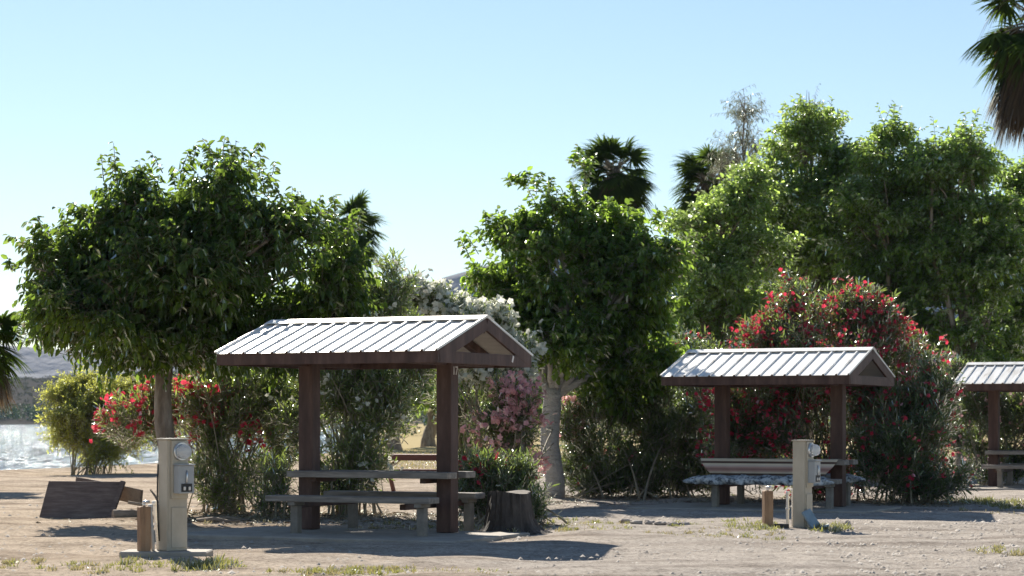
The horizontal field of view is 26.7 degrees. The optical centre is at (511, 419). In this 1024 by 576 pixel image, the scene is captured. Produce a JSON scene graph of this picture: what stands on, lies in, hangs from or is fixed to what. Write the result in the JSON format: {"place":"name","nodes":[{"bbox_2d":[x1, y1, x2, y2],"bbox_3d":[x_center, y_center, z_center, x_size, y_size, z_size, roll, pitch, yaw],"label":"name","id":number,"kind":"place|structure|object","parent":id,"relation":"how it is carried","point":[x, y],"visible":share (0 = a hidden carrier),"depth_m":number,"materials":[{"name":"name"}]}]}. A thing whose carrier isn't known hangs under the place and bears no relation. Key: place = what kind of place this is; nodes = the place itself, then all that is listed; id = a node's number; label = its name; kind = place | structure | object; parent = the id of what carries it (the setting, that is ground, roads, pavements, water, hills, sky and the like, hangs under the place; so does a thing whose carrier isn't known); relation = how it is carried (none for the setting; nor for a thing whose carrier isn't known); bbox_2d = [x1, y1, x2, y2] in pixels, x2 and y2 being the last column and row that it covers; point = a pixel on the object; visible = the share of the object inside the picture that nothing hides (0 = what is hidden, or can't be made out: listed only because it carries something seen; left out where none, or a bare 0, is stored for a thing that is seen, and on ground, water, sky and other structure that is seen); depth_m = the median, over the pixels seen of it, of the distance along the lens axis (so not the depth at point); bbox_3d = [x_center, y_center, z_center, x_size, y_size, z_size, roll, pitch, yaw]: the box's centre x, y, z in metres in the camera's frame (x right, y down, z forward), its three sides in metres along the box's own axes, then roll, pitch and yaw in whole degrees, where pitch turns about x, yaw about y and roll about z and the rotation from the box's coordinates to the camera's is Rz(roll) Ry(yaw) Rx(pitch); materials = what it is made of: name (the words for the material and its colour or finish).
{"place":"outdoors","nodes":[
{"label":"outdoors","id":0,"kind":"place"},
{"bbox_2d":[0,425,352,469],"bbox_3d":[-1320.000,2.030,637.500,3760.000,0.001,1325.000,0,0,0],"label":"water","id":1,"kind":"structure","parent":0,"point":[22,447],"depth_m":139.20,"materials":[{"name":"grey liquid"}]},
{"bbox_2d":[1,260,987,378],"bbox_3d":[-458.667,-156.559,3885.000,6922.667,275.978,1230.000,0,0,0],"label":"hills","id":2,"kind":"structure","parent":0,"point":[43,365],"depth_m":3527.28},
{"bbox_2d":[0,372,1023,575],"bbox_3d":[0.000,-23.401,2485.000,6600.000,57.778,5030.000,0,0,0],"label":"ground","id":3,"kind":"structure","parent":0,"point":[21,490],"depth_m":25.03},
{"bbox_2d":[0,310,31,415],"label":"fan palm","id":4,"kind":"object","parent":3,"relation":"on","point":[8,334],"visible":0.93,"depth_m":45.01,"materials":[{"name":"green plant"}]},
{"bbox_2d":[39,480,125,518],"bbox_3d":[-6.308,1.182,31.700,1.219,0.585,0.358,0,0,0],"label":"leaning board","id":5,"kind":"object","parent":3,"relation":"on","point":[78,499],"visible":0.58,"depth_m":31.71,"materials":[{"name":"brown wood"}]},
{"bbox_2d":[76,477,96,480],"bbox_3d":[-6.266,0.971,31.980,0.430,0.258,0.052,0,0,-6],"label":"scrap board","id":6,"kind":"object","parent":5,"relation":"on","point":[80,479],"visible":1,"depth_m":31.95,"materials":[{"name":"wood"}]},
{"bbox_2d":[120,486,142,502],"bbox_3d":[-5.690,1.099,31.900,0.673,0.298,0.050,0,0,38],"label":"wooden plank","id":7,"kind":"object","parent":5,"relation":"on","point":[132,494],"visible":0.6,"depth_m":31.80,"materials":[{"name":"brown wood"}]},
{"bbox_2d":[33,359,155,474],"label":"mesquite bush","id":8,"kind":"object","parent":3,"relation":"on","point":[76,397],"visible":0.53,"depth_m":56.67,"materials":[{"name":"green plant"}]},
{"bbox_2d":[112,509,136,517],"bbox_3d":[-5.506,1.364,31.102,0.491,0.170,0.166,0,0,-24],"label":"log","id":9,"kind":"object","parent":3,"relation":"on","point":[118,513],"visible":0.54,"depth_m":31.01,"materials":[{"name":"grey wood"}]},
{"bbox_2d":[128,501,152,510],"bbox_3d":[-5.261,1.259,31.050,0.518,0.196,0.044,0,0,-11],"label":"stick","id":10,"kind":"object","parent":9,"relation":"on","point":[134,503],"visible":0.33,"depth_m":31.00,"materials":[{"name":"wood"}]},
{"bbox_2d":[119,549,212,557],"bbox_3d":[-3.586,1.405,22.430,0.900,0.100,0.500,0,0,0],"label":"concrete pad","id":11,"kind":"object","parent":3,"relation":"on","point":[181,553],"visible":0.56,"depth_m":22.18,"materials":[{"name":"grey concrete"}]},
{"bbox_2d":[137,500,150,550],"bbox_3d":[-3.808,1.112,22.350,0.115,0.566,0.115,0,0,-28],"label":"wooden post","id":12,"kind":"object","parent":11,"relation":"on","point":[143,527],"visible":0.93,"depth_m":22.30,"materials":[{"name":"wood"}]},
{"bbox_2d":[148,504,154,550],"bbox_3d":[-3.739,1.129,22.400,0.075,0.513,0.054,0,0,0],"label":"riser pipe","id":13,"kind":"object","parent":11,"relation":"on","point":[152,535],"visible":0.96,"depth_m":22.38,"materials":[{"name":"white plastic"}]},
{"bbox_2d":[152,501,157,549],"bbox_3d":[-3.705,1.115,22.500,0.090,0.544,0.054,0,0,0],"label":"riser pipe","id":14,"kind":"object","parent":11,"relation":"on","point":[154,503],"visible":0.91,"depth_m":22.48,"materials":[{"name":"beige plastic"}]},
{"bbox_2d":[157,438,195,550],"bbox_3d":[-3.484,0.772,22.399,0.281,1.166,0.330,0,0,-42],"label":"hookup pedestal","id":15,"kind":"object","parent":11,"relation":"on","point":[175,478],"visible":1,"depth_m":22.34,"materials":[{"name":"beige metal"}]},
{"bbox_2d":[89,367,298,513],"bbox_3d":[-4.870,0.062,33.511,3.495,2.862,2.604,0,0,0],"label":"red oleander","id":16,"kind":"object","parent":3,"relation":"on","point":[228,411],"visible":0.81,"depth_m":33.20,"materials":[{"name":"green plant"}]},
{"bbox_2d":[1,135,387,442],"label":"mulberry tree","id":17,"kind":"object","parent":3,"relation":"on","point":[138,273],"visible":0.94,"depth_m":31.12,"materials":[{"name":"green plant"}]},
{"bbox_2d":[0,400,426,420],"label":"bushes","id":18,"kind":"object","parent":3,"relation":"on","point":[29,412],"visible":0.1,"depth_m":1006.29,"materials":[{"name":"green plant"}]},
{"bbox_2d":[4,370,424,415],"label":"desert scrub","id":19,"kind":"object","parent":3,"relation":"on","point":[37,381],"visible":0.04,"depth_m":1365.17,"materials":[{"name":"green plant"}]},
{"bbox_2d":[196,517,239,522],"bbox_3d":[-4.093,1.391,30.103,0.664,0.090,0.062,0,0,17],"label":"stick","id":20,"kind":"object","parent":3,"relation":"on","point":[208,519],"visible":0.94,"depth_m":30.09,"materials":[{"name":"grey wood"}]},
{"bbox_2d":[218,516,254,520],"bbox_3d":[-3.981,1.399,30.702,0.695,0.071,0.045,0,0,16],"label":"stick","id":21,"kind":"object","parent":3,"relation":"on","point":[227,517],"visible":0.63,"depth_m":30.68,"materials":[{"name":"grey wood"}]},
{"bbox_2d":[171,370,330,467],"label":"mesquite bush","id":22,"kind":"object","parent":3,"relation":"on","point":[189,428],"visible":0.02,"depth_m":61.88,"materials":[{"name":"green plant"}]},
{"bbox_2d":[237,445,325,519],"bbox_3d":[-3.361,0.919,31.406,1.336,1.145,0.941,0,0,0],"label":"young oleander","id":23,"kind":"object","parent":3,"relation":"on","point":[278,480],"visible":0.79,"depth_m":31.32,"materials":[{"name":"green plant"}]},
{"bbox_2d":[305,188,389,445],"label":"fan palm","id":24,"kind":"object","parent":3,"relation":"on","point":[359,201],"visible":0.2,"depth_m":119.31,"materials":[{"name":"green plant"}]},
{"bbox_2d":[260,247,435,516],"bbox_3d":[-2.455,-0.589,32.675,2.795,4.156,2.080,0,0,13],"label":"white oleander","id":25,"kind":"object","parent":3,"relation":"on","point":[373,401],"visible":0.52,"depth_m":32.44,"materials":[{"name":"green plant"}]},
{"bbox_2d":[187,315,532,542],"bbox_3d":[-1.804,0.108,27.030,3.900,2.795,3.039,0,0,25],"label":"picnic shelter","id":26,"kind":"object","parent":3,"relation":"on","point":[446,347],"visible":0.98,"depth_m":26.63,"materials":[{"name":"white metal"}]},
{"bbox_2d":[265,470,484,536],"bbox_3d":[-1.670,1.036,27.139,2.430,0.788,2.012,0,0,25],"label":"picnic table","id":27,"kind":"object","parent":26,"relation":"on","point":[421,503],"visible":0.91,"depth_m":26.67,"materials":[{"name":"grey concrete"}]},
{"bbox_2d":[321,373,435,449],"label":"shade tree","id":28,"kind":"object","parent":3,"relation":"on","point":[429,389],"visible":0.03,"depth_m":99.45,"materials":[{"name":"green plant"}]},
{"bbox_2d":[382,454,473,490],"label":"picnic table","id":29,"kind":"object","parent":3,"relation":"on","point":[416,457],"visible":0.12,"depth_m":41.72,"materials":[{"name":"grey concrete"}]},
{"bbox_2d":[419,368,493,446],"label":"shade tree","id":30,"kind":"object","parent":3,"relation":"on","point":[428,436],"visible":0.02,"depth_m":111.72,"materials":[{"name":"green plant"}]},
{"bbox_2d":[397,268,547,491],"bbox_3d":[-0.819,-0.550,36.993,2.979,4.094,1.481,0,0,9],"label":"white oleander","id":31,"kind":"object","parent":3,"relation":"on","point":[435,298],"visible":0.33,"depth_m":36.72,"materials":[{"name":"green plant"}]},
{"bbox_2d":[480,372,542,432],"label":"shade tree","id":32,"kind":"object","parent":3,"relation":"on","point":[541,406],"visible":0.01,"depth_m":125.13,"materials":[{"name":"green plant"}]},
{"bbox_2d":[0,494,1023,575],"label":"grass","id":33,"kind":"structure","parent":3,"relation":"on","point":[208,562],"depth_m":21.73,"materials":[{"name":"green plant"}]},
{"bbox_2d":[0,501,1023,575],"bbox_3d":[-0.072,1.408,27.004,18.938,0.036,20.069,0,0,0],"label":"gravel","id":34,"kind":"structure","parent":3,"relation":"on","point":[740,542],"depth_m":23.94,"materials":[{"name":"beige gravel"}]},
{"bbox_2d":[458,441,568,524],"bbox_3d":[-0.091,0.940,29.576,1.851,1.344,1.356,0,0,0],"label":"oleander","id":35,"kind":"object","parent":3,"relation":"on","point":[496,473],"visible":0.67,"depth_m":29.50,"materials":[{"name":"green plant"}]},
{"bbox_2d":[480,490,552,534],"bbox_3d":[0.043,1.188,27.489,0.950,0.585,0.828,0,0,0],"label":"tree stump","id":36,"kind":"object","parent":3,"relation":"on","point":[508,510],"visible":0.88,"depth_m":27.27,"materials":[{"name":"wood"}]},
{"bbox_2d":[458,368,589,483],"bbox_3d":[0.564,0.281,38.201,1.699,2.536,6.093,0,0,18],"label":"pink oleander","id":37,"kind":"object","parent":3,"relation":"on","point":[505,419],"visible":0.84,"depth_m":35.86,"materials":[{"name":"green plant"}]},
{"bbox_2d":[36,493,1020,528],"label":"leaf litter","id":38,"kind":"object","parent":3,"relation":"on","point":[371,515],"visible":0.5,"depth_m":32.90,"materials":[{"name":"brown plant"}]},
{"bbox_2d":[453,144,708,497],"bbox_3d":[1.266,-1.767,39.895,4.590,6.655,3.273,0,0,-17],"label":"mulberry tree","id":39,"kind":"object","parent":3,"relation":"on","point":[604,307],"visible":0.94,"depth_m":39.49,"materials":[{"name":"green plant"}]},
{"bbox_2d":[567,133,660,448],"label":"fan palm","id":40,"kind":"object","parent":3,"relation":"on","point":[618,184],"visible":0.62,"depth_m":99.16,"materials":[{"name":"green plant"}]},
{"bbox_2d":[618,518,630,522],"bbox_3d":[1.585,1.410,30.168,0.221,0.078,0.140,0,0,-14],"label":"stone","id":41,"kind":"object","parent":3,"relation":"on","point":[624,519],"visible":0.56,"depth_m":30.12,"materials":[{"name":"grey stone"}]},
{"bbox_2d":[630,520,642,523],"bbox_3d":[1.705,1.410,29.703,0.184,0.077,0.133,0,0,4],"label":"stone","id":42,"kind":"object","parent":3,"relation":"on","point":[636,521],"visible":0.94,"depth_m":29.65,"materials":[{"name":"grey stone"}]},
{"bbox_2d":[644,520,654,524],"bbox_3d":[1.897,1.410,29.697,0.154,0.076,0.143,0,0,3],"label":"stone","id":43,"kind":"object","parent":3,"relation":"on","point":[649,522],"visible":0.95,"depth_m":29.65,"materials":[{"name":"grey stone"}]},
{"bbox_2d":[559,318,753,500],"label":"oleander hedge","id":44,"kind":"object","parent":3,"relation":"on","point":[591,466],"visible":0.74,"depth_m":40.26,"materials":[{"name":"green plant"}]},
{"bbox_2d":[654,521,667,524],"bbox_3d":[2.038,1.410,29.474,0.204,0.076,0.144,0,0,9],"label":"stone","id":45,"kind":"object","parent":3,"relation":"on","point":[660,523],"visible":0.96,"depth_m":29.43,"materials":[{"name":"grey stone"}]},
{"bbox_2d":[667,521,678,525],"bbox_3d":[2.184,1.409,29.247,0.165,0.076,0.137,0,0,-15],"label":"stone","id":46,"kind":"object","parent":3,"relation":"on","point":[671,522],"visible":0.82,"depth_m":29.21,"materials":[{"name":"grey stone"}]},
{"bbox_2d":[679,521,690,524],"bbox_3d":[2.343,1.410,29.251,0.146,0.077,0.171,0,0,-40],"label":"stone","id":47,"kind":"object","parent":3,"relation":"on","point":[685,523],"visible":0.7,"depth_m":29.21,"materials":[{"name":"grey stone"}]},
{"bbox_2d":[668,142,733,442],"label":"fan palm","id":48,"kind":"object","parent":3,"relation":"on","point":[693,168],"visible":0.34,"depth_m":97.45,"materials":[{"name":"green plant"}]},
{"bbox_2d":[404,361,1020,434],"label":"wood","id":49,"kind":"object","parent":3,"relation":"on","point":[424,421],"depth_m":218.96,"materials":[{"name":"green plant"}]},
{"bbox_2d":[648,156,817,431],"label":"cottonwood tree","id":50,"kind":"object","parent":3,"relation":"on","point":[718,295],"visible":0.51,"depth_m":55.87,"materials":[{"name":"green plant"}]},
{"bbox_2d":[698,83,779,452],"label":"gum tree","id":51,"kind":"object","parent":3,"relation":"on","point":[727,159],"visible":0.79,"depth_m":70.15,"materials":[{"name":"green plant"}]},
{"bbox_2d":[627,347,900,513],"bbox_3d":[4.249,0.168,35.080,3.900,2.675,3.039,0,0,25],"label":"picnic shelter","id":52,"kind":"object","parent":3,"relation":"on","point":[836,370],"visible":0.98,"depth_m":34.67,"materials":[{"name":"white metal"}]},
{"bbox_2d":[691,459,857,508],"bbox_3d":[4.333,1.036,35.213,2.580,0.788,2.012,0,0,25],"label":"picnic table","id":53,"kind":"object","parent":52,"relation":"on","point":[741,495],"visible":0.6,"depth_m":34.71,"materials":[{"name":"rough pale stone"},{"name":"brown painted wood"},{"name":"concrete"}]},
{"bbox_2d":[682,474,833,485],"bbox_3d":[3.960,0.955,34.437,2.520,0.172,0.491,0,0,25],"label":"bench cover","id":54,"kind":"object","parent":53,"relation":"on","point":[742,479],"visible":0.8,"depth_m":34.36,"materials":[{"name":"grey fabric"}]},
{"bbox_2d":[700,458,842,475],"bbox_3d":[4.157,0.779,34.953,2.360,0.308,0.350,0,0,25],"label":"striped cloth","id":55,"kind":"object","parent":53,"relation":"on","point":[747,466],"visible":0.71,"depth_m":34.91,"materials":[{"name":"grey fabric"}]},
{"bbox_2d":[822,474,865,482],"bbox_3d":[4.661,0.956,36.011,2.460,0.170,0.481,0,0,25],"label":"bench cover","id":56,"kind":"object","parent":53,"relation":"on","point":[850,478],"visible":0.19,"depth_m":35.43,"materials":[{"name":"grey fabric"}]},
{"bbox_2d":[762,486,772,525],"bbox_3d":[3.396,1.172,28.700,0.120,0.596,0.120,0,0,-12],"label":"wooden post","id":57,"kind":"object","parent":3,"relation":"on","point":[767,506],"visible":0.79,"depth_m":28.64,"materials":[{"name":"wood"}]},
{"bbox_2d":[774,524,788,527],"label":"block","id":58,"kind":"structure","parent":3,"relation":"on","point":[784,525],"depth_m":28.35,"materials":[{"name":"grey concrete"}]},
{"bbox_2d":[786,491,789,523],"bbox_3d":[3.668,1.204,28.750,0.051,0.512,0.054,0,0,0],"label":"riser pipe","id":59,"kind":"object","parent":3,"relation":"on","point":[787,506],"visible":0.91,"depth_m":28.73,"materials":[{"name":"white plastic"}]},
{"bbox_2d":[791,489,792,525],"bbox_3d":[3.757,1.189,28.900,0.051,0.542,0.054,0,0,0],"label":"riser pipe","id":60,"kind":"object","parent":3,"relation":"on","point":[791,507],"visible":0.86,"depth_m":28.88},
{"bbox_2d":[772,84,824,431],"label":"gum tree","id":61,"kind":"object","parent":3,"relation":"on","point":[814,117],"visible":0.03,"depth_m":73.59,"materials":[{"name":"green plant"}]},
{"bbox_2d":[726,93,876,439],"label":"cottonwood tree","id":62,"kind":"object","parent":3,"relation":"on","point":[808,184],"visible":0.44,"depth_m":60.12,"materials":[{"name":"green plant"}]},
{"bbox_2d":[791,440,821,527],"bbox_3d":[3.914,0.847,28.665,0.330,1.166,0.275,0,0,32],"label":"hookup pedestal","id":63,"kind":"object","parent":3,"relation":"on","point":[806,471],"visible":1,"depth_m":28.59,"materials":[{"name":"beige metal"}]},
{"bbox_2d":[801,509,828,528],"bbox_3d":[4.007,1.302,28.449,0.366,0.267,0.182,0,0,21],"label":"blue panel","id":64,"kind":"object","parent":3,"relation":"on","point":[810,518],"visible":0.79,"depth_m":28.44,"materials":[{"name":"blue plastic"}]},
{"bbox_2d":[686,268,960,500],"bbox_3d":[5.555,-0.605,38.703,4.970,4.315,3.353,0,0,0],"label":"red oleander","id":65,"kind":"object","parent":3,"relation":"on","point":[769,422],"visible":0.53,"depth_m":38.22,"materials":[{"name":"green plant"}]},
{"bbox_2d":[808,100,964,370],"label":"cottonwood tree","id":66,"kind":"object","parent":3,"relation":"on","point":[865,203],"visible":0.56,"depth_m":57.92,"materials":[{"name":"green plant"}]},
{"bbox_2d":[846,349,984,503],"bbox_3d":[6.761,0.127,37.019,2.425,2.732,2.068,0,0,0],"label":"red oleander","id":67,"kind":"object","parent":3,"relation":"on","point":[902,453],"visible":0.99,"depth_m":36.64,"materials":[{"name":"green plant"}]},
{"bbox_2d":[879,107,1023,473],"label":"cottonwood tree","id":68,"kind":"object","parent":3,"relation":"on","point":[988,253],"visible":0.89,"depth_m":57.13,"materials":[{"name":"green plant"}]},
{"bbox_2d":[930,346,1023,484],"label":"red oleander","id":69,"kind":"object","parent":3,"relation":"on","point":[968,440],"visible":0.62,"depth_m":47.28,"materials":[{"name":"leaf"},{"name":"red petal"}]},
{"bbox_2d":[955,362,1023,490],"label":"picnic shelter","id":70,"kind":"object","parent":3,"relation":"on","point":[993,379],"visible":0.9,"depth_m":45.11,"materials":[{"name":"white metal"}]},
{"bbox_2d":[981,450,1023,487],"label":"picnic table","id":71,"kind":"object","parent":70,"relation":"on","point":[1001,468],"visible":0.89,"depth_m":44.91,"materials":[{"name":"grey concrete"}]},
{"bbox_2d":[955,155,1023,361],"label":"cottonwood tree","id":72,"kind":"object","parent":3,"relation":"on","point":[1014,178],"visible":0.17,"depth_m":59.03,"materials":[{"name":"green plant"}]},
{"bbox_2d":[958,0,1023,442],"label":"fan palm","id":73,"kind":"object","parent":3,"relation":"on","point":[1002,47],"visible":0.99,"depth_m":73.57,"materials":[{"name":"green plant"}]},
{"bbox_2d":[0,0,1023,350],"label":"sky","id":74,"kind":"structure","parent":0,"point":[423,106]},
{"bbox_2d":[382,447,705,475],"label":"lawn","id":75,"kind":"structure","parent":0,"point":[410,463],"depth_m":70.58,"materials":[{"name":"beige plant"}]}
]}

